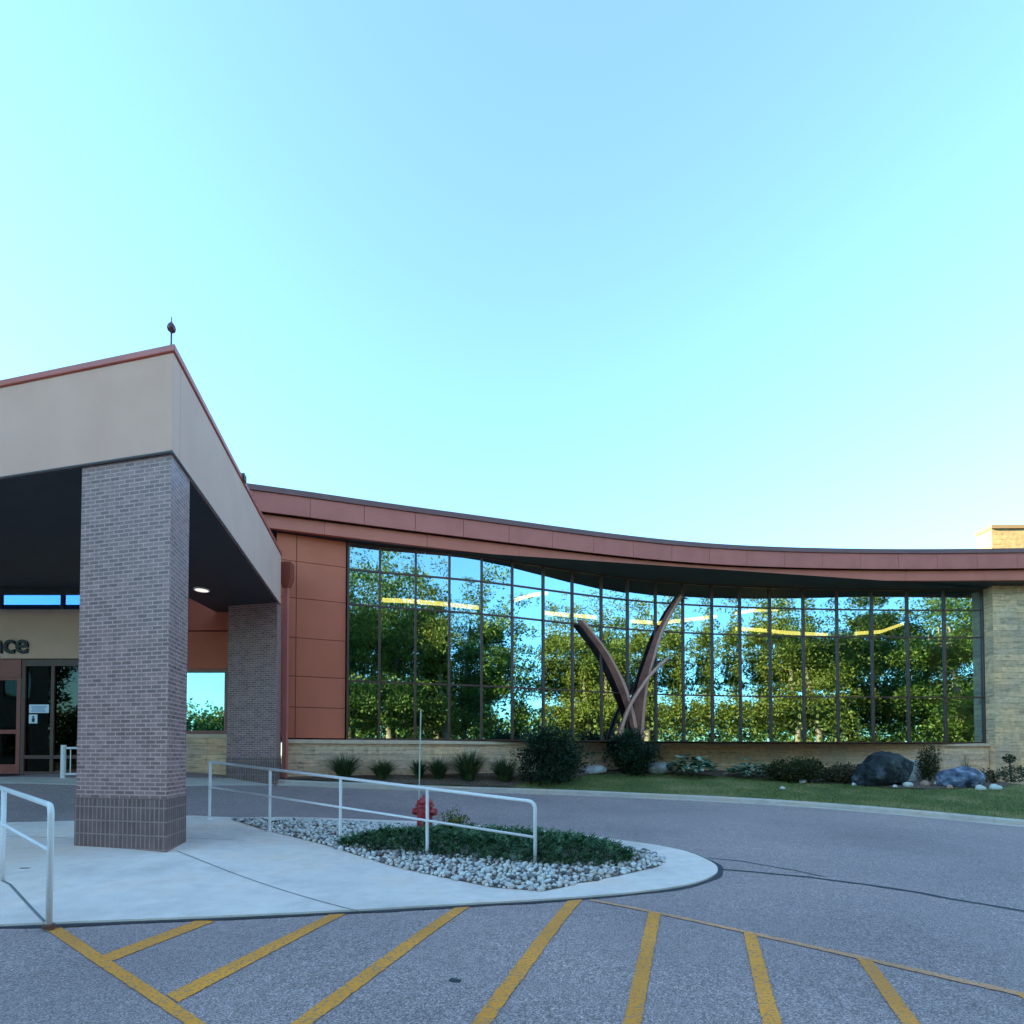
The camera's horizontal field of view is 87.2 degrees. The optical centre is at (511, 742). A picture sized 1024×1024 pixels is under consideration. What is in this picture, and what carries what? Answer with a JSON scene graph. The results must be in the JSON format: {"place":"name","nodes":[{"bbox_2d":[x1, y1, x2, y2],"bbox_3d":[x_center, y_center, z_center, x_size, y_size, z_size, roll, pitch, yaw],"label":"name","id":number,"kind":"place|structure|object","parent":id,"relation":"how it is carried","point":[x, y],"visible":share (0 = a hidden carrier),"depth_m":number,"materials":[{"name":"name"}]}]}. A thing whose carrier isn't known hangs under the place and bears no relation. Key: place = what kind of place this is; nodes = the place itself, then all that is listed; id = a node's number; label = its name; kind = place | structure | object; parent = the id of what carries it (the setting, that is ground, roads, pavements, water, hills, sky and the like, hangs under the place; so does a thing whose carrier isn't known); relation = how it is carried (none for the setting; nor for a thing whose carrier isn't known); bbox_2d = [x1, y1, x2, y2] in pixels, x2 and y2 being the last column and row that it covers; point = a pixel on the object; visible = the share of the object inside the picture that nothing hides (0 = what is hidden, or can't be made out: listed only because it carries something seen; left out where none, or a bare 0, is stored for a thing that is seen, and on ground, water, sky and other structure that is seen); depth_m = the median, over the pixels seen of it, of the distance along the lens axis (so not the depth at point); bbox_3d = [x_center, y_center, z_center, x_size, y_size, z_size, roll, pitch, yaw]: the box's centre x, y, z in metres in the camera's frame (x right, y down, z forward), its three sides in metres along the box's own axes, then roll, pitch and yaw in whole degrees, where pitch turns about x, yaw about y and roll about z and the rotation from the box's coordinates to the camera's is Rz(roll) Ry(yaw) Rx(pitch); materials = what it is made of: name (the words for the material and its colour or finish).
{"place":"outdoors","nodes":[
{"label":"outdoors","id":0,"kind":"place"},
{"bbox_2d":[0,777,283,785],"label":"walkway","id":1,"kind":"structure","parent":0,"point":[72,781],"depth_m":14.38,"materials":[{"name":"concrete"}]},
{"bbox_2d":[60,745,76,777],"bbox_3d":[-11.248,0.502,14.392,1.651,0.900,0.120,0,-1,0],"label":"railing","id":2,"kind":"object","parent":1,"relation":"on","point":[63,773],"visible":0.41,"depth_m":14.36,"materials":[{"name":"white metal"}]},
{"bbox_2d":[0,816,717,925],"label":"sidewalk","id":3,"kind":"structure","parent":0,"point":[218,867],"depth_m":6.66,"materials":[{"name":"concrete"}]},
{"bbox_2d":[0,785,55,930],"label":"handrail","id":4,"kind":"object","parent":3,"relation":"on","point":[49,924],"visible":0.9,"depth_m":4.95,"materials":[{"name":"white metal"}]},
{"bbox_2d":[231,817,665,891],"bbox_3d":[-1.382,1.681,9.812,8.081,0.338,3.627,-1,-2,38],"label":"gravel base","id":5,"kind":"object","parent":3,"relation":"on","point":[495,876],"visible":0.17,"depth_m":7.56,"materials":[{"name":"grey gravel"}]},
{"bbox_2d":[206,761,536,861],"bbox_3d":[-2.856,1.152,9.136,7.139,1.676,0.127,-1,-1,26],"label":"handrail","id":6,"kind":"object","parent":5,"relation":"on","point":[341,807],"visible":0.91,"depth_m":8.83,"materials":[{"name":"white metal"}]},
{"bbox_2d":[412,709,437,826],"bbox_3d":[-1.599,0.529,9.885,0.378,2.302,0.462,1,-2,-34],"label":"fire hydrant","id":7,"kind":"object","parent":5,"relation":"on","point":[419,811],"visible":0.72,"depth_m":9.78,"materials":[{"name":"red metal"}]},
{"bbox_2d":[438,805,473,830],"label":"yellow shrub","id":8,"kind":"object","parent":5,"relation":"on","point":[454,820],"visible":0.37,"depth_m":9.71,"materials":[{"name":"green plant"}]},
{"bbox_2d":[331,820,640,865],"bbox_3d":[-0.377,1.559,8.960,5.104,0.454,2.439,-1,-1,24],"label":"ground cover","id":9,"kind":"object","parent":5,"relation":"on","point":[554,842],"visible":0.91,"depth_m":8.35,"materials":[{"name":"green plant"}]},
{"bbox_2d":[0,764,1023,1023],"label":"road","id":10,"kind":"structure","parent":0,"point":[784,914],"depth_m":4.55,"materials":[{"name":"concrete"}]},
{"bbox_2d":[276,784,1023,826],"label":"gutter","id":11,"kind":"object","parent":10,"relation":"on","point":[654,798],"visible":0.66,"depth_m":15.89,"materials":[{"name":"concrete"}]},
{"bbox_2d":[0,0,1023,755],"label":"sky","id":12,"kind":"structure","parent":0,"point":[733,272],"materials":[{"name":"blue"}]},
{"bbox_2d":[285,772,1023,818],"bbox_3d":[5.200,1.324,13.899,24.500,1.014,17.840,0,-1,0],"label":"lawn","id":13,"kind":"structure","parent":0,"point":[639,788],"depth_m":16.84,"materials":[{"name":"plant"}]},
{"bbox_2d":[280,769,1014,788],"bbox_3d":[5.199,1.212,19.447,24.772,0.600,5.557,0,-1,-3],"label":"mulch bed","id":14,"kind":"object","parent":13,"relation":"on","point":[485,779],"visible":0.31,"depth_m":17.72,"materials":[{"name":"brown soil"}]},
{"bbox_2d":[323,752,364,776],"bbox_3d":[-5.278,0.710,16.746,1.659,0.906,1.722,0,-1,0],"label":"daylily","id":15,"kind":"object","parent":14,"relation":"on","point":[343,767],"visible":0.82,"depth_m":16.56,"materials":[{"name":"green plant"}]},
{"bbox_2d":[363,758,398,779],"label":"daylily","id":16,"kind":"object","parent":14,"relation":"on","point":[382,771],"visible":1,"depth_m":16.96,"materials":[{"name":"green plant"}]},
{"bbox_2d":[406,759,430,778],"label":"daylily","id":17,"kind":"object","parent":14,"relation":"on","point":[416,769],"visible":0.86,"depth_m":17.33,"materials":[{"name":"green plant"}]},
{"bbox_2d":[425,757,453,778],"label":"daylily","id":18,"kind":"object","parent":14,"relation":"on","point":[437,771],"visible":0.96,"depth_m":17.45,"materials":[{"name":"green plant"}]},
{"bbox_2d":[442,748,487,780],"bbox_3d":[-1.419,0.703,17.625,1.993,1.101,2.011,0,-1,0],"label":"daylily","id":19,"kind":"object","parent":14,"relation":"on","point":[468,766],"visible":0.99,"depth_m":17.41,"materials":[{"name":"green plant"}]},
{"bbox_2d":[485,757,520,781],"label":"daylily","id":20,"kind":"object","parent":14,"relation":"on","point":[503,772],"visible":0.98,"depth_m":17.58,"materials":[{"name":"green plant"}]},
{"bbox_2d":[508,723,595,786],"bbox_3d":[1.333,0.429,17.880,2.928,2.208,1.774,0,-1,0],"label":"yew shrub","id":21,"kind":"object","parent":14,"relation":"on","point":[559,757],"visible":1,"depth_m":17.56,"materials":[{"name":"green plant"}]},
{"bbox_2d":[582,765,606,773],"bbox_3d":[3.012,0.954,19.704,0.951,0.325,0.615,0,-1,0],"label":"flat rock","id":22,"kind":"object","parent":14,"relation":"on","point":[594,769],"visible":0.81,"depth_m":19.49,"materials":[{"name":"white stone"}]},
{"bbox_2d":[577,594,681,753],"bbox_3d":[4.628,-2.792,20.835,4.702,6.413,0.307,0,-1,-17],"label":"sculpture","id":23,"kind":"object","parent":14,"relation":"on","point":[635,715],"visible":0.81,"depth_m":20.94,"materials":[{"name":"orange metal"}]},
{"bbox_2d":[601,728,663,776],"bbox_3d":[4.353,0.394,19.643,2.236,1.978,1.728,0,-1,0],"label":"yew shrub","id":24,"kind":"object","parent":14,"relation":"on","point":[631,756],"visible":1,"depth_m":19.38,"materials":[{"name":"green plant"}]},
{"bbox_2d":[645,761,673,773],"bbox_3d":[5.560,0.931,20.328,1.100,0.467,0.784,0,-1,0],"label":"flat rock","id":25,"kind":"object","parent":14,"relation":"on","point":[658,768],"visible":0.76,"depth_m":20.05,"materials":[{"name":"grey stone"}]},
{"bbox_2d":[665,754,719,776],"bbox_3d":[6.617,0.765,19.737,2.096,0.958,1.747,0,-1,0],"label":"hosta","id":26,"kind":"object","parent":14,"relation":"on","point":[694,767],"visible":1,"depth_m":19.46,"materials":[{"name":"green plant"}]},
{"bbox_2d":[724,759,769,776],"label":"hosta","id":27,"kind":"object","parent":14,"relation":"on","point":[746,771],"visible":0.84,"depth_m":19.78,"materials":[{"name":"green plant"}]},
{"bbox_2d":[760,756,832,781],"bbox_3d":[9.962,0.934,18.899,1.887,0.986,1.812,1,-2,-33],"label":"mound shrub","id":28,"kind":"object","parent":14,"relation":"on","point":[797,769],"visible":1,"depth_m":18.66,"materials":[{"name":"green plant"}]},
{"bbox_2d":[821,761,856,782],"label":"mound shrub","id":29,"kind":"object","parent":14,"relation":"on","point":[840,773],"visible":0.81,"depth_m":18.58,"materials":[{"name":"green plant"}]},
{"bbox_2d":[849,751,913,786],"bbox_3d":[12.534,0.938,18.350,1.885,1.342,1.411,1,-1,-28],"label":"boulder","id":30,"kind":"object","parent":14,"relation":"on","point":[881,768],"visible":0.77,"depth_m":17.85,"materials":[{"name":"grey stone"}]},
{"bbox_2d":[902,782,912,786],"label":"garden stone","id":31,"kind":"object","parent":14,"relation":"on","point":[907,784],"visible":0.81,"depth_m":17.58,"materials":[{"name":"white stone"}]},
{"bbox_2d":[908,760,928,780],"bbox_3d":[14.709,1.031,19.592,1.152,0.808,0.703,0,-1,0],"label":"boulder","id":32,"kind":"object","parent":14,"relation":"on","point":[913,777],"visible":0.2,"depth_m":19.29,"materials":[{"name":"grey stone"}]},
{"bbox_2d":[920,780,931,785],"bbox_3d":[13.850,1.339,17.989,0.339,0.187,0.222,0,-1,0],"label":"garden stone","id":33,"kind":"object","parent":14,"relation":"on","point":[923,782],"visible":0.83,"depth_m":17.93,"materials":[{"name":"stone"}]},
{"bbox_2d":[914,743,941,780],"bbox_3d":[14.731,0.718,19.119,0.805,1.433,0.709,0,-1,0],"label":"upright shrub","id":34,"kind":"object","parent":14,"relation":"on","point":[927,765],"visible":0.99,"depth_m":19.06,"materials":[{"name":"green plant"}]},
{"bbox_2d":[936,766,985,787],"bbox_3d":[14.731,1.115,17.647,1.504,0.702,1.096,0,-1,0],"label":"boulder","id":35,"kind":"object","parent":14,"relation":"on","point":[964,776],"visible":0.83,"depth_m":17.33,"materials":[{"name":"stone"}]},
{"bbox_2d":[980,768,1006,782],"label":"upright shrub","id":36,"kind":"object","parent":14,"relation":"on","point":[992,777],"visible":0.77,"depth_m":18.66,"materials":[{"name":"green plant"}]},
{"bbox_2d":[996,754,1023,782],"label":"shrub","id":37,"kind":"object","parent":14,"relation":"on","point":[1009,761],"visible":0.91,"depth_m":19.32,"materials":[{"name":"green plant"}]},
{"bbox_2d":[975,785,986,789],"bbox_3d":[14.521,1.381,16.669,0.323,0.180,0.247,0,-1,0],"label":"garden stone","id":38,"kind":"object","parent":13,"relation":"on","point":[979,787],"visible":0.93,"depth_m":16.59,"materials":[{"name":"white stone"}]},
{"bbox_2d":[989,784,1002,789],"bbox_3d":[14.950,1.371,16.622,0.365,0.215,0.291,0,-1,0],"label":"garden stone","id":39,"kind":"object","parent":13,"relation":"on","point":[993,786],"visible":0.92,"depth_m":16.54,"materials":[{"name":"white stone"}]},
{"bbox_2d":[933,736,942,777],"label":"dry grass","id":40,"kind":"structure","parent":0,"point":[937,760],"depth_m":20.76,"materials":[{"name":"green plant"}]},
{"bbox_2d":[958,755,970,766],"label":"dry grass","id":41,"kind":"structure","parent":0,"point":[965,759],"depth_m":20.60,"materials":[{"name":"plant"}]},
{"bbox_3d":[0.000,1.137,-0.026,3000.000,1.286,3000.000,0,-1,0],"label":"ground","id":42,"kind":"structure","parent":0,"visible":0},
{"bbox_2d":[0,598,227,774],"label":"entrance building","id":43,"kind":"structure","parent":42,"relation":"on","point":[39,654],"depth_m":15.11,"materials":[{"name":"paint"}]},
{"bbox_2d":[0,678,21,773],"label":"door","id":44,"kind":"structure","parent":43,"relation":"in","point":[10,688],"depth_m":15.09,"materials":[{"name":"brown glass"}]},
{"bbox_2d":[29,714,37,722],"bbox_3d":[-13.461,-0.676,15.111,0.236,0.251,0.012,0,-1,0],"label":"notice","id":45,"kind":"object","parent":43,"relation":"attached to","point":[32,718],"visible":1,"depth_m":15.11,"materials":[{"name":"white paper"}]},
{"bbox_2d":[29,705,48,712],"bbox_3d":[-13.300,-0.963,15.117,0.557,0.237,0.011,0,-1,0],"label":"notice","id":46,"kind":"object","parent":43,"relation":"attached to","point":[38,708],"visible":1,"depth_m":15.12,"materials":[{"name":"white paper"}]},
{"bbox_2d":[186,669,227,733],"bbox_3d":[-10.028,-1.298,16.834,2.278,2.018,0.140,0,-1,0],"label":"window","id":47,"kind":"structure","parent":43,"relation":"in","point":[206,688],"depth_m":16.84,"materials":[{"name":"clear glass"}]},
{"bbox_2d":[0,317,293,851],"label":"entrance canopy","id":48,"kind":"object","parent":42,"relation":"on","point":[131,515],"visible":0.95,"depth_m":8.33,"materials":[{"name":"brick"}]},
{"bbox_2d":[247,483,1023,784],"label":"glass front building","id":49,"kind":"structure","parent":42,"relation":"on","point":[463,632],"depth_m":20.82,"materials":[{"name":"metal"}]},
{"bbox_2d":[278,779,1023,824],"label":"kerb","id":50,"kind":"structure","parent":42,"relation":"on","point":[809,804],"depth_m":15.99,"materials":[{"name":"concrete"}]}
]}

